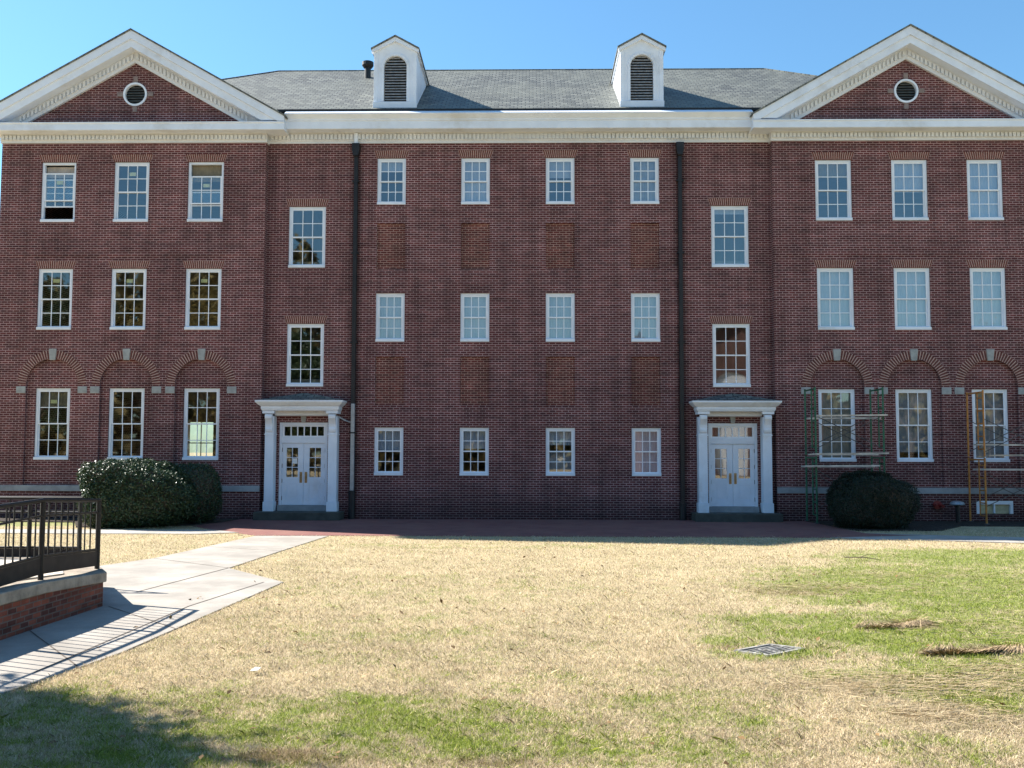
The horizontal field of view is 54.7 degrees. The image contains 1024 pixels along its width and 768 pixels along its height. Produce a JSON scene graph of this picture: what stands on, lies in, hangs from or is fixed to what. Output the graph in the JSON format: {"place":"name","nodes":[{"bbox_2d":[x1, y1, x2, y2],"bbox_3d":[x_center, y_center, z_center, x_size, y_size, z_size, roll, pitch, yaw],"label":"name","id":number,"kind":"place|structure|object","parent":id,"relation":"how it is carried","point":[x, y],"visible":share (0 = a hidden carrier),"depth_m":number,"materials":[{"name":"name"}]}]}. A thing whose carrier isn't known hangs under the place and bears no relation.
{"place":"outdoors","nodes":[
{"label":"outdoors","id":0,"kind":"place"},
{"bbox_2d":[0,536,327,693],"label":"concrete path","id":1,"kind":"structure","parent":0,"point":[25,656],"depth_m":15.23,"materials":[{"name":"grey concrete"}]},
{"bbox_2d":[29,546,276,671],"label":"path joints","id":2,"kind":"object","parent":1,"relation":"on","point":[130,630],"visible":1,"depth_m":13.26,"materials":[{"name":"grey concrete"}]},
{"bbox_2d":[0,453,1023,767],"bbox_3d":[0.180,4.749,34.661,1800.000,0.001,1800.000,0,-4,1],"label":"ground","id":3,"kind":"structure","parent":0,"point":[714,631],"depth_m":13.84,"materials":[{"name":"beige plant"}]},
{"bbox_2d":[0,557,106,639],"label":"access ramp","id":4,"kind":"structure","parent":3,"relation":"on","point":[31,603],"depth_m":13.65,"materials":[{"name":"brick"}]},
{"bbox_2d":[0,496,83,556],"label":"iron railing","id":5,"kind":"object","parent":4,"relation":"on","point":[23,549],"visible":0.52,"depth_m":17.35,"materials":[{"name":"black metal"}]},
{"bbox_2d":[0,498,101,586],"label":"iron railing","id":6,"kind":"object","parent":4,"relation":"on","point":[40,564],"visible":0.98,"depth_m":14.07,"materials":[{"name":"black metal"}]},
{"bbox_2d":[0,529,238,533],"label":"concrete walk","id":7,"kind":"structure","parent":3,"relation":"on","point":[64,531],"depth_m":28.92,"materials":[{"name":"grey concrete"}]},
{"bbox_2d":[0,518,239,527],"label":"planting bed","id":8,"kind":"object","parent":3,"relation":"on","point":[183,524],"visible":0.3,"depth_m":33.21,"materials":[{"name":"brown soil"}]},
{"bbox_2d":[75,457,200,527],"bbox_3d":[-11.801,3.413,31.273,4.038,2.204,3.039,0,-4,1],"label":"round bush","id":9,"kind":"object","parent":8,"relation":"on","point":[132,492],"visible":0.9,"depth_m":30.19,"materials":[{"name":"green plant"}]},
{"bbox_2d":[176,462,223,523],"bbox_3d":[-10.505,3.565,32.427,1.919,2.035,2.004,0,-4,1],"label":"round bush","id":10,"kind":"object","parent":8,"relation":"on","point":[208,487],"visible":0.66,"depth_m":32.04,"materials":[{"name":"green plant"}]},
{"bbox_2d":[0,24,1023,521],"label":"brick building","id":11,"kind":"structure","parent":3,"relation":"on","point":[402,282],"depth_m":35.08,"materials":[{"name":"brick"}]},
{"bbox_2d":[33,388,70,459],"bbox_3d":[-16.263,1.414,35.097,1.234,2.531,0.259,0,-4,1],"label":"window","id":12,"kind":"structure","parent":11,"relation":"in","point":[58,398],"depth_m":35.11,"materials":[{"name":"white paint"}]},
{"bbox_2d":[36,269,72,329],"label":"window","id":13,"kind":"structure","parent":11,"relation":"in","point":[40,294],"depth_m":35.27,"materials":[{"name":"white paint"}]},
{"bbox_2d":[40,163,75,221],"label":"window","id":14,"kind":"structure","parent":11,"relation":"in","point":[48,172],"depth_m":35.55,"materials":[{"name":"white paint"}]},
{"bbox_2d":[107,388,144,459],"bbox_3d":[-13.630,1.416,35.030,1.256,2.531,0.225,0,-4,1],"label":"window","id":15,"kind":"structure","parent":11,"relation":"in","point":[111,407],"depth_m":35.04,"materials":[{"name":"white paint"}]},
{"bbox_2d":[109,269,146,329],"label":"window","id":16,"kind":"structure","parent":11,"relation":"in","point":[113,295],"depth_m":35.22,"materials":[{"name":"white paint"}]},
{"bbox_2d":[113,162,149,221],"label":"window","id":17,"kind":"structure","parent":11,"relation":"in","point":[116,195],"depth_m":35.48,"materials":[{"name":"white paint"}]},
{"bbox_2d":[182,388,219,459],"bbox_3d":[-10.963,1.419,34.981,1.274,2.531,0.225,0,-4,1],"label":"window","id":18,"kind":"structure","parent":11,"relation":"in","point":[185,431],"depth_m":34.98,"materials":[{"name":"white paint"}]},
{"bbox_2d":[184,269,221,329],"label":"window","id":19,"kind":"structure","parent":11,"relation":"in","point":[187,306],"depth_m":35.17,"materials":[{"name":"white paint"}]},
{"bbox_2d":[187,162,223,221],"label":"window","id":20,"kind":"structure","parent":11,"relation":"in","point":[201,174],"depth_m":35.46,"materials":[{"name":"white paint"}]},
{"bbox_2d":[281,443,303,504],"bbox_3d":[-7.763,3.181,34.997,0.771,2.173,0.115,0,-4,1],"label":"door","id":21,"kind":"structure","parent":11,"relation":"in","point":[292,487],"depth_m":34.99,"materials":[{"name":"white paint"}]},
{"bbox_2d":[286,324,323,386],"bbox_3d":[-7.354,-1.024,35.269,1.318,2.241,0.225,0,-4,1],"label":"window","id":22,"kind":"structure","parent":11,"relation":"in","point":[289,384],"depth_m":35.27,"materials":[{"name":"white paint"}]},
{"bbox_2d":[288,207,325,267],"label":"window","id":23,"kind":"structure","parent":11,"relation":"in","point":[291,265],"depth_m":35.55,"materials":[{"name":"white paint"}]},
{"bbox_2d":[303,443,324,504],"bbox_3d":[-6.984,3.182,34.983,0.771,2.173,0.115,0,-4,1],"label":"door","id":24,"kind":"structure","parent":11,"relation":"in","point":[313,487],"depth_m":34.98,"materials":[{"name":"white paint"}]},
{"bbox_2d":[374,427,402,474],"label":"window","id":25,"kind":"structure","parent":11,"relation":"in","point":[387,439],"depth_m":35.00,"materials":[{"name":"white paint"}]},
{"bbox_2d":[375,293,404,341],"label":"window","id":26,"kind":"structure","parent":11,"relation":"in","point":[390,307],"depth_m":35.40,"materials":[{"name":"glass"}]},
{"bbox_2d":[377,159,405,204],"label":"window","id":27,"kind":"structure","parent":11,"relation":"in","point":[384,165],"depth_m":35.65,"materials":[{"name":"white paint"}]},
{"bbox_2d":[459,428,488,475],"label":"window","id":28,"kind":"structure","parent":11,"relation":"in","point":[470,438],"depth_m":34.95,"materials":[{"name":"white paint"}]},
{"bbox_2d":[460,293,488,341],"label":"window","id":29,"kind":"structure","parent":11,"relation":"in","point":[474,314],"depth_m":35.34,"materials":[{"name":"glass"}]},
{"bbox_2d":[461,158,489,204],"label":"window","id":30,"kind":"structure","parent":11,"relation":"in","point":[475,172],"depth_m":35.67,"materials":[{"name":"glass"}]},
{"bbox_2d":[546,158,574,203],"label":"window","id":31,"kind":"structure","parent":11,"relation":"in","point":[556,168],"depth_m":35.54,"materials":[{"name":"white paint"}]},
{"bbox_2d":[546,293,574,341],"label":"window","id":32,"kind":"structure","parent":11,"relation":"in","point":[560,307],"depth_m":35.28,"materials":[{"name":"glass"}]},
{"bbox_2d":[546,428,574,475],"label":"window","id":33,"kind":"structure","parent":11,"relation":"in","point":[556,460],"depth_m":34.96,"materials":[{"name":"white paint"}]},
{"bbox_2d":[630,158,658,203],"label":"window","id":34,"kind":"structure","parent":11,"relation":"in","point":[644,172],"depth_m":35.55,"materials":[{"name":"glass"}]},
{"bbox_2d":[631,293,659,341],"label":"window","id":35,"kind":"structure","parent":11,"relation":"in","point":[645,307],"depth_m":35.22,"materials":[{"name":"glass"}]},
{"bbox_2d":[632,428,660,475],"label":"window","id":36,"kind":"structure","parent":11,"relation":"in","point":[646,442],"depth_m":34.90,"materials":[{"name":"white paint"}]},
{"bbox_2d":[711,444,732,505],"bbox_3d":[7.354,3.198,34.715,0.771,2.173,0.115,0,-4,1],"label":"door","id":37,"kind":"structure","parent":11,"relation":"in","point":[721,488],"depth_m":34.71,"materials":[{"name":"white paint"}]},
{"bbox_2d":[711,206,748,266],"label":"window","id":38,"kind":"structure","parent":11,"relation":"in","point":[717,210],"depth_m":35.28,"materials":[{"name":"white paint"}]},
{"bbox_2d":[712,324,750,386],"bbox_3d":[7.744,-1.006,34.988,1.318,2.241,0.225,0,-4,1],"label":"window","id":39,"kind":"structure","parent":11,"relation":"in","point":[714,326],"depth_m":34.98,"materials":[{"name":"white paint"}]},
{"bbox_2d":[732,444,754,505],"bbox_3d":[8.133,3.199,34.701,0.771,2.173,0.115,0,-4,1],"label":"door","id":40,"kind":"structure","parent":11,"relation":"in","point":[743,488],"depth_m":34.69,"materials":[{"name":"white paint"}]},
{"bbox_2d":[815,160,852,220],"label":"window","id":41,"kind":"structure","parent":11,"relation":"in","point":[827,169],"depth_m":35.04,"materials":[{"name":"white paint"}]},
{"bbox_2d":[817,268,854,329],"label":"window","id":42,"kind":"structure","parent":11,"relation":"in","point":[835,299],"depth_m":34.84,"materials":[{"name":"glass"}]},
{"bbox_2d":[818,389,856,461],"bbox_3d":[11.334,1.445,34.582,1.274,2.531,0.259,0,-4,1],"label":"window","id":43,"kind":"structure","parent":11,"relation":"in","point":[830,401],"depth_m":34.64,"materials":[{"name":"grey glass"}]},
{"bbox_2d":[891,160,928,220],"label":"window","id":44,"kind":"structure","parent":11,"relation":"in","point":[906,175],"depth_m":35.02,"materials":[{"name":"white paint"}]},
{"bbox_2d":[894,268,931,329],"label":"window","id":45,"kind":"structure","parent":11,"relation":"in","point":[912,307],"depth_m":34.79,"materials":[{"name":"glass"}]},
{"bbox_2d":[895,389,933,461],"bbox_3d":[14.001,1.448,34.532,1.256,2.531,0.259,0,-4,1],"label":"window","id":46,"kind":"structure","parent":11,"relation":"in","point":[913,406],"depth_m":34.60,"materials":[{"name":"grey glass"}]},
{"bbox_2d":[933,501,944,508],"bbox_3d":[14.650,4.157,33.992,0.334,0.300,0.257,0,-4,1],"label":"fire connection","id":47,"kind":"object","parent":11,"relation":"attached to","point":[937,504],"visible":1,"depth_m":34.05,"materials":[{"name":"red metal"}]},
{"bbox_2d":[967,160,1003,219],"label":"window","id":48,"kind":"structure","parent":11,"relation":"in","point":[985,202],"depth_m":35.00,"materials":[{"name":"glass"}]},
{"bbox_2d":[970,268,1007,329],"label":"window","id":49,"kind":"structure","parent":11,"relation":"in","point":[988,301],"depth_m":34.74,"materials":[{"name":"glass"}]},
{"bbox_2d":[972,389,1009,461],"bbox_3d":[16.635,1.451,34.483,1.234,2.531,0.259,0,-4,1],"label":"window","id":50,"kind":"structure","parent":11,"relation":"in","point":[995,409],"depth_m":34.54,"materials":[{"name":"white paint"}]},
{"bbox_2d":[976,501,1012,513],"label":"basement window","id":51,"kind":"structure","parent":11,"relation":"in","point":[1000,507],"depth_m":34.17,"materials":[{"name":"white paint"}]},
{"bbox_2d":[18,546,1005,764],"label":"fallen leaves","id":52,"kind":"object","parent":3,"relation":"on","point":[441,600],"visible":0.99,"depth_m":11.84,"materials":[{"name":"brown plant"}]},
{"bbox_2d":[734,644,804,656],"bbox_3d":[3.108,3.232,11.933,0.810,0.075,0.458,3,-5,-38],"label":"drain grate","id":53,"kind":"object","parent":3,"relation":"on","point":[770,649],"visible":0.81,"depth_m":11.96,"materials":[{"name":"grey metal"}]},
{"bbox_2d":[531,556,1023,738],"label":"loose straw","id":54,"kind":"object","parent":3,"relation":"on","point":[969,676],"visible":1,"depth_m":10.26,"materials":[{"name":"beige plant"}]},
{"bbox_2d":[845,554,880,559],"bbox_3d":[7.813,3.827,21.995,0.780,0.098,0.249,-2,-5,31],"label":"fallen twig","id":55,"kind":"object","parent":3,"relation":"on","point":[863,557],"visible":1,"depth_m":21.96,"materials":[{"name":"brown wood"}]},
{"bbox_2d":[849,614,936,629],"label":"straw ridge","id":56,"kind":"structure","parent":3,"relation":"on","point":[907,622],"depth_m":13.63,"materials":[{"name":"beige plant"}]},
{"bbox_2d":[807,521,1023,530],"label":"planting bed","id":57,"kind":"object","parent":3,"relation":"on","point":[928,525],"visible":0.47,"depth_m":32.03,"materials":[{"name":"brown soil"}]},
{"bbox_2d":[801,387,888,523],"bbox_3d":[11.109,2.390,33.325,2.800,4.520,1.480,0,-4,1],"label":"scaffold","id":58,"kind":"object","parent":57,"relation":"on","point":[882,415],"visible":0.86,"depth_m":33.11,"materials":[{"name":"green metal"}]},
{"bbox_2d":[824,468,922,529],"bbox_3d":[11.331,3.611,31.309,2.809,1.908,2.388,0,-4,1],"label":"round bush","id":59,"kind":"object","parent":57,"relation":"on","point":[864,499],"visible":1,"depth_m":30.46,"materials":[{"name":"green plant"}]},
{"bbox_2d":[950,501,964,522],"bbox_3d":[15.018,4.321,33.362,0.480,0.750,0.468,0,-4,1],"label":"utility post","id":60,"kind":"object","parent":57,"relation":"on","point":[957,504],"visible":0.92,"depth_m":33.29,"materials":[{"name":"grey metal"}]},
{"bbox_2d":[966,390,1023,523],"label":"scaffold","id":61,"kind":"object","parent":57,"relation":"on","point":[984,444],"visible":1,"depth_m":33.05,"materials":[{"name":"metal"}]},
{"bbox_2d":[835,533,1023,542],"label":"concrete walk","id":62,"kind":"structure","parent":3,"relation":"on","point":[983,539],"depth_m":27.29,"materials":[{"name":"grey concrete"}]},
{"bbox_2d":[915,639,1023,655],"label":"straw ridge","id":63,"kind":"structure","parent":3,"relation":"on","point":[1014,648],"depth_m":11.79,"materials":[{"name":"beige plant"}]},
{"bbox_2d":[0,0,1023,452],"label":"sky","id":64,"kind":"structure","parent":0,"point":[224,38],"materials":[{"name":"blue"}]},
{"bbox_2d":[194,519,914,537],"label":"brick paving","id":65,"kind":"structure","parent":0,"point":[532,528],"depth_m":30.57,"materials":[{"name":"red brick"}]}
]}

